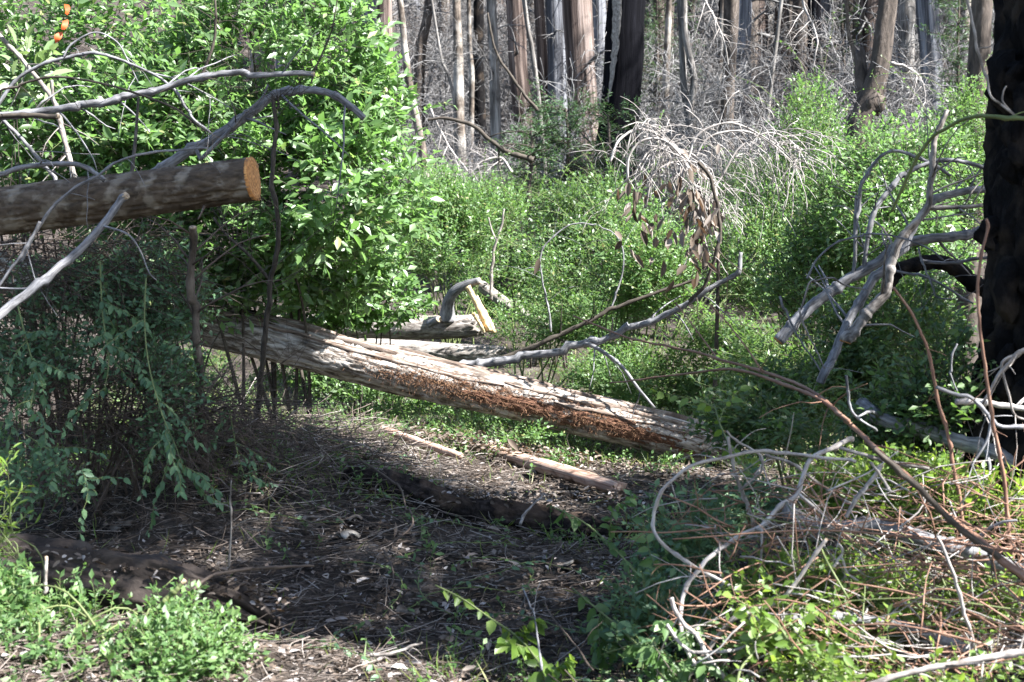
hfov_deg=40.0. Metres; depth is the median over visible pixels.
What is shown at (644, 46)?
dead shrub
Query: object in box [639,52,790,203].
dead shrub
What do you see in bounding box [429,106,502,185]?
fallen branch
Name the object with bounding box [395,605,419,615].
bark chip
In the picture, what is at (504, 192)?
dead shrub
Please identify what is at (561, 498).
debris
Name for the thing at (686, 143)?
dead shrub
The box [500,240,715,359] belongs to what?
fallen branch
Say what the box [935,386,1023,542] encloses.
fallen branch
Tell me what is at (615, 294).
fallen branch
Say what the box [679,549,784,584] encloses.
creeper
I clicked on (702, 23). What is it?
dead shrub
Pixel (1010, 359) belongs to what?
fallen branch
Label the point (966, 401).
fallen branch
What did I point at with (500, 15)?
tree
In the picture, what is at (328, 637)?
bark chip
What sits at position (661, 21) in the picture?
tree
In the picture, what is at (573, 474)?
split log
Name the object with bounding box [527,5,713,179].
dead shrub
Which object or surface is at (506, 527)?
creeper
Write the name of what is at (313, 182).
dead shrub
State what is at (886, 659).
brown stick
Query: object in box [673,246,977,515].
leafy shrub
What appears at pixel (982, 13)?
tree
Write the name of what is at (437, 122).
dead shrub
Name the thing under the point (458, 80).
tree
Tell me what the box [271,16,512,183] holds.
dead shrub
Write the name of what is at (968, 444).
fallen branch
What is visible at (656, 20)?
tree
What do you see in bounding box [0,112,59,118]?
fallen branch
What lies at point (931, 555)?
brown stick
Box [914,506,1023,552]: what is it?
brown stick
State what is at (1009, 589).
brown stick
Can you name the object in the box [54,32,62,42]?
marking tape
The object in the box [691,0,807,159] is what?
tree
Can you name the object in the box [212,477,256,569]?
stick
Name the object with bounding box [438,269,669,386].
leafy shrub
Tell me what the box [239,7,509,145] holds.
dead shrub
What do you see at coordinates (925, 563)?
brown stick
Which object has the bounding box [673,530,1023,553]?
brown stick
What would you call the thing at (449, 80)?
tree
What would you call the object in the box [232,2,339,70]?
tree
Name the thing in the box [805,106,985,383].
fallen branch
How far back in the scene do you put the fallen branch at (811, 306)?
6.99 m
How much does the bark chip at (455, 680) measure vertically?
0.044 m
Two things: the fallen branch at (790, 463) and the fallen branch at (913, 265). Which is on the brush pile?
the fallen branch at (790, 463)
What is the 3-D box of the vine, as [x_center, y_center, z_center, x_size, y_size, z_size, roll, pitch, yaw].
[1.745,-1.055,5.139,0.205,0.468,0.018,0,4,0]
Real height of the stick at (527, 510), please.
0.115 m
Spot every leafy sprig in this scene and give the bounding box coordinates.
[0,305,79,459]
[26,434,130,540]
[62,261,153,430]
[91,278,223,537]
[202,393,278,494]
[435,585,576,681]
[553,495,706,629]
[572,588,721,681]
[600,619,741,681]
[647,385,763,483]
[715,590,822,681]
[728,597,813,681]
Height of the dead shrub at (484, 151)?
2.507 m
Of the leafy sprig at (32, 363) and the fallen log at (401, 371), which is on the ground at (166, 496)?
the fallen log at (401, 371)
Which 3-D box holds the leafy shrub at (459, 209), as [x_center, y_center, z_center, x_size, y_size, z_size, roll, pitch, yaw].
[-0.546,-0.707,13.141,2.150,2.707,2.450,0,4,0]
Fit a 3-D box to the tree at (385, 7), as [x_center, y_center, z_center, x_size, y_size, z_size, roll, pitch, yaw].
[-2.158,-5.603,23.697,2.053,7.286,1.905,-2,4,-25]
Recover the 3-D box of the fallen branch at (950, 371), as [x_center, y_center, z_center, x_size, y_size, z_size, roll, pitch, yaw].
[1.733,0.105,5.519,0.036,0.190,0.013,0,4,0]
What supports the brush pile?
on the ground at (166, 496)
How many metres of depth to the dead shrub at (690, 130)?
18.90 m
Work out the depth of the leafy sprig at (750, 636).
4.41 m
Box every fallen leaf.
[354,577,368,583]
[392,663,407,668]
[394,522,397,536]
[446,635,453,642]
[462,665,479,670]
[485,640,491,649]
[487,526,499,530]
[509,561,521,568]
[548,592,564,595]
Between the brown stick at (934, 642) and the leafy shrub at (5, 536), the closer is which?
the brown stick at (934, 642)
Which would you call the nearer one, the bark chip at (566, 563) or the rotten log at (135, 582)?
the rotten log at (135, 582)
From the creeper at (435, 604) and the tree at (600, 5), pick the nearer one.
the creeper at (435, 604)
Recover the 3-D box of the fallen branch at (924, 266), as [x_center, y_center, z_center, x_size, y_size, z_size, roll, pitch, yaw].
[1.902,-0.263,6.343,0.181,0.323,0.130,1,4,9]
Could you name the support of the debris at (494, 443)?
on the ground at (166, 496)
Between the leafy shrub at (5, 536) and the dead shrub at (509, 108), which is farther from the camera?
the dead shrub at (509, 108)
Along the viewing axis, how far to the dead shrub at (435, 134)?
22.66 m
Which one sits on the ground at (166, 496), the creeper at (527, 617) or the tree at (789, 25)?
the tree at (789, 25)
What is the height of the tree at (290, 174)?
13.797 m
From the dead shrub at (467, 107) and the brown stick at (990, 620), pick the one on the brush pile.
the brown stick at (990, 620)
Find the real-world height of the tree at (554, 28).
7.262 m
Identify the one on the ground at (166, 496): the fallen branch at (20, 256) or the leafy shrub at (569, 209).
the leafy shrub at (569, 209)
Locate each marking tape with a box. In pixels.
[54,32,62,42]
[61,20,67,29]
[64,4,69,14]
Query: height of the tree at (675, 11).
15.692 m
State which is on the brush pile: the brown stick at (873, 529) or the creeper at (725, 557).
the brown stick at (873, 529)
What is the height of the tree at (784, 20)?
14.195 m
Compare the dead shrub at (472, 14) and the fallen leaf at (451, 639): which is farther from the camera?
the dead shrub at (472, 14)
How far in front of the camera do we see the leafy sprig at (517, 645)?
4.89 m
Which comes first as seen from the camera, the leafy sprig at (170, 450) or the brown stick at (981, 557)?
the brown stick at (981, 557)
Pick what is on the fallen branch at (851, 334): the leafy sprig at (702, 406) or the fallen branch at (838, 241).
the fallen branch at (838, 241)
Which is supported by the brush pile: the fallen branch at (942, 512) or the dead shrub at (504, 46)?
the fallen branch at (942, 512)
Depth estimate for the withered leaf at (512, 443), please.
8.96 m
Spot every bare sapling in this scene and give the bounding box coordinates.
[0,33,96,174]
[26,80,77,180]
[488,209,504,299]
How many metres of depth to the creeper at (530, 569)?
6.26 m
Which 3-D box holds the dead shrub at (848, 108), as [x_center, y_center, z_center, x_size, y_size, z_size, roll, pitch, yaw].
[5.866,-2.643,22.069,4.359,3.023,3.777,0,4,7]
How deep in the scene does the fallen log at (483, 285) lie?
13.55 m
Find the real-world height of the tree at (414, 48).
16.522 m
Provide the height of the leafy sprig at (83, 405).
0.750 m
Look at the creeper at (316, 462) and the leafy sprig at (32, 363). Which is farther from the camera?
the creeper at (316, 462)
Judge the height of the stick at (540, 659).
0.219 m
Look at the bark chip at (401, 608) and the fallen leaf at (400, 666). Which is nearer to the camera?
the fallen leaf at (400, 666)
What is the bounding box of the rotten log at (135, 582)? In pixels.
[0,529,282,637]
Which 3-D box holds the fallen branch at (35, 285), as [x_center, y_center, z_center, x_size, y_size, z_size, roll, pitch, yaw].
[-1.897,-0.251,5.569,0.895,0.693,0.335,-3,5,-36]
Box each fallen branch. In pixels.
[0,32,237,159]
[0,33,317,171]
[0,70,216,152]
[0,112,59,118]
[0,159,105,229]
[0,192,156,319]
[0,221,56,314]
[1,120,82,179]
[20,107,226,262]
[150,79,365,207]
[181,0,265,72]
[307,0,376,82]
[428,116,548,176]
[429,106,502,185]
[433,139,513,192]
[460,252,742,417]
[487,13,538,124]
[500,208,595,331]
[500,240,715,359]
[567,209,636,305]
[573,233,1023,580]
[609,335,849,450]
[650,449,855,592]
[657,597,727,681]
[665,624,751,653]
[671,161,754,332]
[678,436,929,681]
[685,0,775,110]
[688,538,827,681]
[698,428,765,531]
[726,430,763,491]
[750,611,987,661]
[765,453,863,540]
[771,0,863,128]
[773,180,978,344]
[779,296,825,370]
[781,501,1023,612]
[783,308,861,390]
[800,276,868,309]
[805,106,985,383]
[806,200,943,283]
[827,446,929,493]
[829,149,951,235]
[831,543,868,588]
[839,109,983,343]
[844,464,909,551]
[845,375,877,431]
[855,378,1014,476]
[857,98,1023,211]
[865,158,983,237]
[870,461,891,492]
[870,635,1023,681]
[872,447,1023,595]
[892,254,983,296]
[896,270,983,313]
[914,247,954,314]
[923,225,986,264]
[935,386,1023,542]
[936,536,1004,681]
[949,344,957,391]
[955,397,1023,457]
[969,348,1023,491]
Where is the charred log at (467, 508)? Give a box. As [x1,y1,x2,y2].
[342,467,638,542]
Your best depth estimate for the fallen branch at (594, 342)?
9.60 m
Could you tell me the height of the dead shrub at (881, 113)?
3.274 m
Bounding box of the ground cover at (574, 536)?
[0,350,1019,681]
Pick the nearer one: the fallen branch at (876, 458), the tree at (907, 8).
the fallen branch at (876, 458)
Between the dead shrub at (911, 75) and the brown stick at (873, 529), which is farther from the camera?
the dead shrub at (911, 75)
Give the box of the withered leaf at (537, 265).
[534,258,540,274]
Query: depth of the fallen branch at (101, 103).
6.82 m
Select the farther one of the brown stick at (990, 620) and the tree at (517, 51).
the tree at (517, 51)
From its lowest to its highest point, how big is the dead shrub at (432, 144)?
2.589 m
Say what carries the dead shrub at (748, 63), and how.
on the ground at (166, 496)
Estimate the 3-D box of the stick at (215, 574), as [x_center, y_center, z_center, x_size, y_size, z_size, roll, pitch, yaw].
[-0.965,0.827,5.200,0.527,0.210,0.118,-2,4,-27]
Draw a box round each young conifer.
[477,103,580,277]
[511,76,617,288]
[561,91,660,303]
[811,0,873,117]
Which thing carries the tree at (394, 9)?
on the ground at (166, 496)
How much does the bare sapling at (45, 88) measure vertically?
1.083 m
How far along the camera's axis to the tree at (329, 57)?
29.63 m
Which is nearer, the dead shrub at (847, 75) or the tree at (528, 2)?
the dead shrub at (847, 75)
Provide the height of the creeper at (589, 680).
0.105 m
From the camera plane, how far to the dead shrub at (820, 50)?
31.88 m
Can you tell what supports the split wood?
attached to the broken log at (447, 323)
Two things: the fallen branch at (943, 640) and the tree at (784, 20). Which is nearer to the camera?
the fallen branch at (943, 640)
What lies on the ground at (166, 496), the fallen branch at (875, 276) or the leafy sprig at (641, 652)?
the leafy sprig at (641, 652)
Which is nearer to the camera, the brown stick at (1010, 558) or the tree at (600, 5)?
the brown stick at (1010, 558)
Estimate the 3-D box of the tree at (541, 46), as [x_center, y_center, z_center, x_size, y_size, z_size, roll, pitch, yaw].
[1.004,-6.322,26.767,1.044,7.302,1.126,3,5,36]
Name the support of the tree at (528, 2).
on the ground at (166, 496)
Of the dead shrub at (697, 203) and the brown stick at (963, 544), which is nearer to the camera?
the brown stick at (963, 544)
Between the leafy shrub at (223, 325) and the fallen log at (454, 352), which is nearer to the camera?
the leafy shrub at (223, 325)
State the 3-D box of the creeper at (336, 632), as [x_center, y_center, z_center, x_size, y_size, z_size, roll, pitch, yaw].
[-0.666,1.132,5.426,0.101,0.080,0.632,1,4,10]
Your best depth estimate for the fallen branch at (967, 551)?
4.98 m
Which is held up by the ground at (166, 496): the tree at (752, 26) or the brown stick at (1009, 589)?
the tree at (752, 26)
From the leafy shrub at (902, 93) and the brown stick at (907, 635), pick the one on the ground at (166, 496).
the leafy shrub at (902, 93)
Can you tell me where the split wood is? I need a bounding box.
[465,285,495,333]
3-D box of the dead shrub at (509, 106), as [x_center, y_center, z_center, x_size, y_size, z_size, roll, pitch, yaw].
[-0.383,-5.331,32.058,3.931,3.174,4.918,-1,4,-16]
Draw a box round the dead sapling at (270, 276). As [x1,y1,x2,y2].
[122,0,437,440]
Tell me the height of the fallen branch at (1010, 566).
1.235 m
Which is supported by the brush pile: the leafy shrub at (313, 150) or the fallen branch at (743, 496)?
the fallen branch at (743, 496)
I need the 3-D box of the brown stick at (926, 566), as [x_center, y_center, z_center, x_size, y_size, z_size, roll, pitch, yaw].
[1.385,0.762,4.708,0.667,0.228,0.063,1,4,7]
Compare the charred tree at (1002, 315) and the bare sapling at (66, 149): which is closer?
the charred tree at (1002, 315)
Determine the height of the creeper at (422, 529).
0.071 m
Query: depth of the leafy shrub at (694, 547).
5.42 m
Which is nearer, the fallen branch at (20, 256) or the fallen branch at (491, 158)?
the fallen branch at (20, 256)
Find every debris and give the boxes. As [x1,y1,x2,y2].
[0,538,297,612]
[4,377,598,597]
[321,476,664,508]
[376,415,718,484]
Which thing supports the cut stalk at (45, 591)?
on the leafy shrub at (171, 617)
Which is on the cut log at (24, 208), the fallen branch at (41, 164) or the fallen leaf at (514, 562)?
the fallen branch at (41, 164)
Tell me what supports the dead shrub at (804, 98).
on the ground at (166, 496)
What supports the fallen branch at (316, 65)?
on the fallen branch at (101, 103)
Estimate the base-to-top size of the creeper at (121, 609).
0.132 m
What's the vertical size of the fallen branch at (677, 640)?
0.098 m
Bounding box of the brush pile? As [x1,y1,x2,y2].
[611,412,1023,681]
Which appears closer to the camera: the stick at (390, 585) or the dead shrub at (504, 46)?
the stick at (390, 585)
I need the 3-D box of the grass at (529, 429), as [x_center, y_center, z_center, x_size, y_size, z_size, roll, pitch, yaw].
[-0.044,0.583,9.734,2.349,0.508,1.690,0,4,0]
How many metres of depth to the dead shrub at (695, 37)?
33.09 m
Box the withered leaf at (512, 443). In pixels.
[508,439,517,450]
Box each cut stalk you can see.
[42,556,48,594]
[161,579,186,603]
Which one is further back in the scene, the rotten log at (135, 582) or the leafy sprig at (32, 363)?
the leafy sprig at (32, 363)
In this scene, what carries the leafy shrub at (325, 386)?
on the ground at (166, 496)
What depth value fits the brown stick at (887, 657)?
4.47 m
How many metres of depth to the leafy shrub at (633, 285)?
11.16 m
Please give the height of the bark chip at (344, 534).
0.046 m
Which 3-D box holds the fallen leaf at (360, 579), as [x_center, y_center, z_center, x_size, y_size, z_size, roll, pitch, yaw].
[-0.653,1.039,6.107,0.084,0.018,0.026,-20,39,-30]
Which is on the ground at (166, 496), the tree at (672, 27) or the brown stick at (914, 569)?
the tree at (672, 27)
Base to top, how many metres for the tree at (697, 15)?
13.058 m
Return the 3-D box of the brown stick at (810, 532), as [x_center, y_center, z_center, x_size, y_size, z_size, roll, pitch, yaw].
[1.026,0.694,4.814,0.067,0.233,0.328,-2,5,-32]
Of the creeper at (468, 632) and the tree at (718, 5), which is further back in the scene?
the tree at (718, 5)
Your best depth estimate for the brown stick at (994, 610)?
4.45 m
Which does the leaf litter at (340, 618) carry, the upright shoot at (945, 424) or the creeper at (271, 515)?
the creeper at (271, 515)
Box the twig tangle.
[0,163,358,536]
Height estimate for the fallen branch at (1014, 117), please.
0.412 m
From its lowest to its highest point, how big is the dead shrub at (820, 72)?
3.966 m
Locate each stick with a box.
[186,534,313,595]
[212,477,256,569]
[357,460,422,554]
[359,548,393,608]
[370,642,427,673]
[514,579,561,670]
[518,495,559,524]
[544,598,603,670]
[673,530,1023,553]
[713,510,1023,588]
[755,513,1018,549]
[768,547,1010,580]
[783,496,928,605]
[785,502,844,582]
[788,630,1008,673]
[789,646,931,681]
[805,579,833,630]
[806,575,1021,632]
[814,573,1023,624]
[817,598,1023,610]
[818,539,848,598]
[825,534,1023,604]
[836,562,1009,571]
[837,623,985,645]
[844,538,1022,601]
[849,602,970,666]
[850,549,980,574]
[856,538,1018,584]
[858,590,1011,638]
[858,622,921,664]
[862,505,1023,549]
[862,586,901,668]
[867,599,987,613]
[868,612,1005,676]
[878,588,1023,630]
[888,554,978,572]
[891,530,946,583]
[896,579,966,625]
[898,552,1023,618]
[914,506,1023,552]
[916,501,1020,567]
[922,556,1022,619]
[933,556,971,627]
[938,555,991,583]
[946,610,1023,636]
[948,607,1009,634]
[953,562,979,571]
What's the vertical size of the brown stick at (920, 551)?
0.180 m
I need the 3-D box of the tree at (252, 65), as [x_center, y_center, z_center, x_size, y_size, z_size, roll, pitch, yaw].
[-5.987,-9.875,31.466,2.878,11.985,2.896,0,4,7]
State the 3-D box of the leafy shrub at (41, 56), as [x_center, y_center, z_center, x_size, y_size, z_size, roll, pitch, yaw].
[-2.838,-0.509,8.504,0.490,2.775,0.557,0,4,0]
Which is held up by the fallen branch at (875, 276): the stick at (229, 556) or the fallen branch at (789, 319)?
the fallen branch at (789, 319)
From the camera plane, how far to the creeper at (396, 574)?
6.13 m
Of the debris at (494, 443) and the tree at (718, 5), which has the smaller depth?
the debris at (494, 443)
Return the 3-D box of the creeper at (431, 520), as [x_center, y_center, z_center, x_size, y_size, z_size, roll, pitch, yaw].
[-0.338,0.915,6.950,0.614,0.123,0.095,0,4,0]
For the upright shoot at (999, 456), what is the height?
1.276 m
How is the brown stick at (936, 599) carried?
on the brush pile
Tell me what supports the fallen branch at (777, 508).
on the brush pile
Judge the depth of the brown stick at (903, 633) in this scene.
4.47 m
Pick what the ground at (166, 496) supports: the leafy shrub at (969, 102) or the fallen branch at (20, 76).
the leafy shrub at (969, 102)
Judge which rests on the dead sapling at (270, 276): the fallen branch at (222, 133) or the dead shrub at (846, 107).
the fallen branch at (222, 133)
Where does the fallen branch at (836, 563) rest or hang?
on the brush pile
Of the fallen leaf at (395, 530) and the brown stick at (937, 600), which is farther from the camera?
the fallen leaf at (395, 530)
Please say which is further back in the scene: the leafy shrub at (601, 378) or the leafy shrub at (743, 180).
the leafy shrub at (743, 180)
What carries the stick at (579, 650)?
on the leaf litter at (340, 618)
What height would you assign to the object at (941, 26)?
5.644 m
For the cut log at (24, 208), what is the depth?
6.12 m
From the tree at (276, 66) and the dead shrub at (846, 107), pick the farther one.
the tree at (276, 66)
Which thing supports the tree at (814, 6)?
on the ground at (166, 496)
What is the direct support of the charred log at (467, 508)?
on the ground at (166, 496)
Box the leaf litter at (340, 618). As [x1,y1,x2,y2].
[0,414,1023,681]
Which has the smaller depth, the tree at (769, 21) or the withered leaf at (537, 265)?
the withered leaf at (537, 265)
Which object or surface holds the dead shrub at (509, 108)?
on the ground at (166, 496)
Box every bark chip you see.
[110,520,133,529]
[229,455,262,463]
[318,635,336,642]
[336,529,359,538]
[347,514,362,520]
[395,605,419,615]
[449,677,465,681]
[554,557,581,567]
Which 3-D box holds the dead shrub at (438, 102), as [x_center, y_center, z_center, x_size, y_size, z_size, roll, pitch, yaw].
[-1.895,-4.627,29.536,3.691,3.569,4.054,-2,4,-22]
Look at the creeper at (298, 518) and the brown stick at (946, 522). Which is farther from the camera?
the creeper at (298, 518)
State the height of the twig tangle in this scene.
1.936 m
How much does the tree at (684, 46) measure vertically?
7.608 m
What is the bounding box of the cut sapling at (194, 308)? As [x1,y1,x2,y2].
[130,207,283,482]
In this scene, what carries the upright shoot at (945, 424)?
on the brush pile
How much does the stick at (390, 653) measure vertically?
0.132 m
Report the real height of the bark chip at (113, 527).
0.046 m
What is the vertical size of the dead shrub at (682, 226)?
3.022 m
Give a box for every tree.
[229,1,392,76]
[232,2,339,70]
[244,3,272,90]
[263,0,306,112]
[271,0,335,185]
[282,6,343,179]
[336,0,396,194]
[357,0,415,182]
[392,0,403,30]
[392,0,465,245]
[393,26,434,57]
[395,0,475,286]
[397,0,466,164]
[397,0,489,235]
[405,0,436,55]
[431,0,541,204]
[432,0,472,83]
[432,0,485,175]
[437,0,498,180]
[471,0,507,53]
[488,0,539,208]
[515,6,606,177]
[522,0,550,238]
[526,0,544,65]
[534,0,549,178]
[535,0,569,189]
[559,0,604,194]
[585,0,645,271]
[592,0,605,107]
[597,0,706,182]
[639,0,739,166]
[642,0,674,117]
[648,0,676,88]
[651,0,699,74]
[652,0,692,190]
[659,0,671,206]
[674,0,766,40]
[690,1,774,90]
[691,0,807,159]
[699,1,774,20]
[700,0,838,147]
[704,0,746,248]
[704,0,772,102]
[714,0,773,162]
[716,1,772,131]
[752,0,807,147]
[753,0,813,254]
[765,1,792,121]
[767,1,773,58]
[799,0,895,114]
[805,0,876,145]
[820,0,837,78]
[830,4,897,106]
[839,0,852,98]
[844,0,897,307]
[897,0,916,126]
[915,0,944,148]
[915,0,948,83]
[916,0,993,250]
[948,1,957,71]
[953,0,992,370]
[954,0,1023,572]
[960,0,970,75]
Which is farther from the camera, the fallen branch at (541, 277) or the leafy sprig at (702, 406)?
the fallen branch at (541, 277)
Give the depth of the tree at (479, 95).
25.65 m
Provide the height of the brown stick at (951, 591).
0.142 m
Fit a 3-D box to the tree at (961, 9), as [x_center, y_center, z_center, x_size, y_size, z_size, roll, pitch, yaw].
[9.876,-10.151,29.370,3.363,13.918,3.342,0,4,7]
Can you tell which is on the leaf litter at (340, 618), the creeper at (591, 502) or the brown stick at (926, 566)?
the creeper at (591, 502)
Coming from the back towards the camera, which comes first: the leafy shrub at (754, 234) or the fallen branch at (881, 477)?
the leafy shrub at (754, 234)
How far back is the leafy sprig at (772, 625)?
4.38 m
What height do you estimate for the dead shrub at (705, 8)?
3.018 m
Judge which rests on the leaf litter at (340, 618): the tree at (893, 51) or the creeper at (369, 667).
the creeper at (369, 667)
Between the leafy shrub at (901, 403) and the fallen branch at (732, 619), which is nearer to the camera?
the fallen branch at (732, 619)
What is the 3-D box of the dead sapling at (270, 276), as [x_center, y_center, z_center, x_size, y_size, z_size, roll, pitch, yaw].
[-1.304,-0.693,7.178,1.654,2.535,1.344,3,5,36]
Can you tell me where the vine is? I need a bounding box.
[966,0,1014,114]
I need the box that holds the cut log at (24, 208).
[0,97,260,235]
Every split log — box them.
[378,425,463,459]
[462,440,627,493]
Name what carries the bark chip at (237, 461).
on the ground at (166, 496)
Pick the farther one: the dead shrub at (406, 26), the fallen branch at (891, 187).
the dead shrub at (406, 26)
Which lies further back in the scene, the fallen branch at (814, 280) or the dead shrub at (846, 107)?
the dead shrub at (846, 107)
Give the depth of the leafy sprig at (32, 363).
5.97 m
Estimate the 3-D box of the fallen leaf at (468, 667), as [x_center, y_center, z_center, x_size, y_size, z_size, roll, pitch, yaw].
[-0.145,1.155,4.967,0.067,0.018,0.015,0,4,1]
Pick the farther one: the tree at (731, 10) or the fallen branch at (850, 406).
the tree at (731, 10)
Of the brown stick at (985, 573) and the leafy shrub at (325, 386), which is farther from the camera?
the leafy shrub at (325, 386)
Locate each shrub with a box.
[0,0,231,447]
[0,22,73,475]
[0,218,232,528]
[0,321,409,418]
[0,442,47,602]
[0,551,278,681]
[43,0,457,425]
[53,212,300,423]
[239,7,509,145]
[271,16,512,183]
[277,137,408,184]
[277,203,438,428]
[321,111,509,213]
[336,1,447,84]
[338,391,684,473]
[345,132,539,251]
[357,95,506,240]
[384,126,568,412]
[387,143,554,285]
[393,15,536,173]
[395,0,465,61]
[395,1,466,69]
[395,9,442,92]
[395,55,502,177]
[396,0,545,114]
[397,93,489,159]
[400,27,510,122]
[405,114,561,235]
[407,160,548,275]
[408,207,535,289]
[410,45,536,151]
[411,0,507,54]
[412,0,545,110]
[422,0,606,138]
[425,95,565,208]
[432,145,679,370]
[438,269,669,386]
[442,156,543,260]
[462,110,767,404]
[486,77,534,126]
[489,2,769,171]
[502,2,784,94]
[503,0,717,108]
[509,13,884,269]
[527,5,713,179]
[528,0,710,133]
[535,16,756,173]
[551,28,761,201]
[553,288,809,425]
[565,86,865,471]
[569,107,791,293]
[588,454,800,678]
[593,0,862,192]
[599,69,931,278]
[606,1,849,159]
[625,60,888,273]
[625,117,814,296]
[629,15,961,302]
[636,85,778,203]
[637,137,922,339]
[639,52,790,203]
[642,0,893,157]
[643,25,925,275]
[645,0,772,114]
[649,14,907,161]
[650,0,835,86]
[660,12,895,376]
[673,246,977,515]
[695,0,716,36]
[701,440,1023,681]
[705,51,992,385]
[735,33,897,129]
[738,74,962,190]
[744,77,956,156]
[747,80,929,234]
[748,104,986,464]
[759,12,838,100]
[760,5,986,280]
[766,0,993,180]
[768,0,956,91]
[774,79,920,158]
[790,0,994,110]
[791,9,968,185]
[822,305,999,579]
[838,5,993,64]
[880,4,994,115]
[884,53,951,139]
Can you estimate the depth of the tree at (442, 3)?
42.19 m
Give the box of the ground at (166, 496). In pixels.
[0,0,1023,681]
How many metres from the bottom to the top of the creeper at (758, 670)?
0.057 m
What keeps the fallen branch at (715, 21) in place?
on the ground at (166, 496)
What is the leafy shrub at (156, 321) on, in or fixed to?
on the ground at (166, 496)
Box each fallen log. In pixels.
[0,252,746,465]
[359,338,505,365]
[478,281,547,328]
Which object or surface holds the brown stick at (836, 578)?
on the brush pile
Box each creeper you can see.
[64,638,185,681]
[91,607,189,622]
[199,499,274,541]
[217,508,343,522]
[249,632,344,648]
[303,643,382,681]
[305,436,361,465]
[309,448,364,465]
[322,620,373,649]
[325,441,414,461]
[342,561,406,616]
[349,490,460,516]
[382,513,504,535]
[393,551,450,614]
[402,505,425,540]
[404,540,518,557]
[405,513,443,555]
[407,584,536,611]
[447,609,587,634]
[450,557,535,594]
[452,560,582,586]
[455,626,531,674]
[491,519,509,545]
[542,670,655,681]
[579,646,620,679]
[588,493,682,509]
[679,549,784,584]
[723,654,746,681]
[730,533,805,545]
[744,652,770,681]
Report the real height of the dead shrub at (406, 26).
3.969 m
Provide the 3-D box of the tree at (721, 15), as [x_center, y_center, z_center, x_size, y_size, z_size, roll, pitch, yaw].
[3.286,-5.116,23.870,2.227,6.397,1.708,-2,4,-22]
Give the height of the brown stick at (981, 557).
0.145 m
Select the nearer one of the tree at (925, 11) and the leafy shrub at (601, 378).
the leafy shrub at (601, 378)
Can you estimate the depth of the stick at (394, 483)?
6.63 m
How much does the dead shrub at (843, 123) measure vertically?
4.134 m
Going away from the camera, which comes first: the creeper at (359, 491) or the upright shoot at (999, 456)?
the upright shoot at (999, 456)
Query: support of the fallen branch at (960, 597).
on the brush pile
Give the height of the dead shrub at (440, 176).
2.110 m
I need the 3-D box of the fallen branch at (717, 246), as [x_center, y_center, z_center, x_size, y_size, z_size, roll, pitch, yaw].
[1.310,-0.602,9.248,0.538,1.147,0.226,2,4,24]
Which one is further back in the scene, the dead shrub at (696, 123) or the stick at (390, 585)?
the dead shrub at (696, 123)
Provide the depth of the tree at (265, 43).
31.24 m
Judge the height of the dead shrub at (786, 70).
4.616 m
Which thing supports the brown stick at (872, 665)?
on the brush pile
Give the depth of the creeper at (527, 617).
5.68 m
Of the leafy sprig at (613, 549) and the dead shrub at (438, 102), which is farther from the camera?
the dead shrub at (438, 102)
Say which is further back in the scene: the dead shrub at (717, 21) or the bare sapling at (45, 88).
the dead shrub at (717, 21)
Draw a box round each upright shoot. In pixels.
[892,287,963,535]
[964,218,1023,558]
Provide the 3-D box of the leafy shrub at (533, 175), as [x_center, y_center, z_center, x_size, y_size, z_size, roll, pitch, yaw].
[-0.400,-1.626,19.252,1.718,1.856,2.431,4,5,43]
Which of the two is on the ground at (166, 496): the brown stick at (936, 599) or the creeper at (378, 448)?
the creeper at (378, 448)
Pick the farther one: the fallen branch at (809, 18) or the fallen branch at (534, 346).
the fallen branch at (809, 18)
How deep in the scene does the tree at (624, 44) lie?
19.56 m
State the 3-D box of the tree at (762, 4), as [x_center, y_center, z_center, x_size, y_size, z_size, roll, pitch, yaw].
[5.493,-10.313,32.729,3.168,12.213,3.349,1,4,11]
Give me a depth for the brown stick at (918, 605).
4.74 m
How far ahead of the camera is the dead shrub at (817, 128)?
19.54 m
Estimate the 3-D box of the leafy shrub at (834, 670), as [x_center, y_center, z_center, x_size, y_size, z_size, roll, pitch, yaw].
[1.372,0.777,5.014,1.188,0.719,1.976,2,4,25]
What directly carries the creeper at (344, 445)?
on the leaf litter at (340, 618)
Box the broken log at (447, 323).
[279,277,484,339]
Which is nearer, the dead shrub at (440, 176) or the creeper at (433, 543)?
the creeper at (433, 543)
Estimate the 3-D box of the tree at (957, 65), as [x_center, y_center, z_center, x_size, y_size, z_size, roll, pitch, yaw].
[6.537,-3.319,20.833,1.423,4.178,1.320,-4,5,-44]
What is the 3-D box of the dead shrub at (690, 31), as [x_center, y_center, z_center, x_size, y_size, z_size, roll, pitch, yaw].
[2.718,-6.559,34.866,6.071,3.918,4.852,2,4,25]
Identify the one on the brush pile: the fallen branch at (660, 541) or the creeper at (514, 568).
the fallen branch at (660, 541)
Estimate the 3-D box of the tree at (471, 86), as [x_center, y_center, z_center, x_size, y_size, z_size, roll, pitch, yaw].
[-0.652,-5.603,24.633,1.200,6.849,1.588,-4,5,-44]
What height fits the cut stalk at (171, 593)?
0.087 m
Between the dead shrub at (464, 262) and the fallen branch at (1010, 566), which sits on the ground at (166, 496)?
the dead shrub at (464, 262)
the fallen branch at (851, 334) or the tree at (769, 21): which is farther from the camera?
the tree at (769, 21)

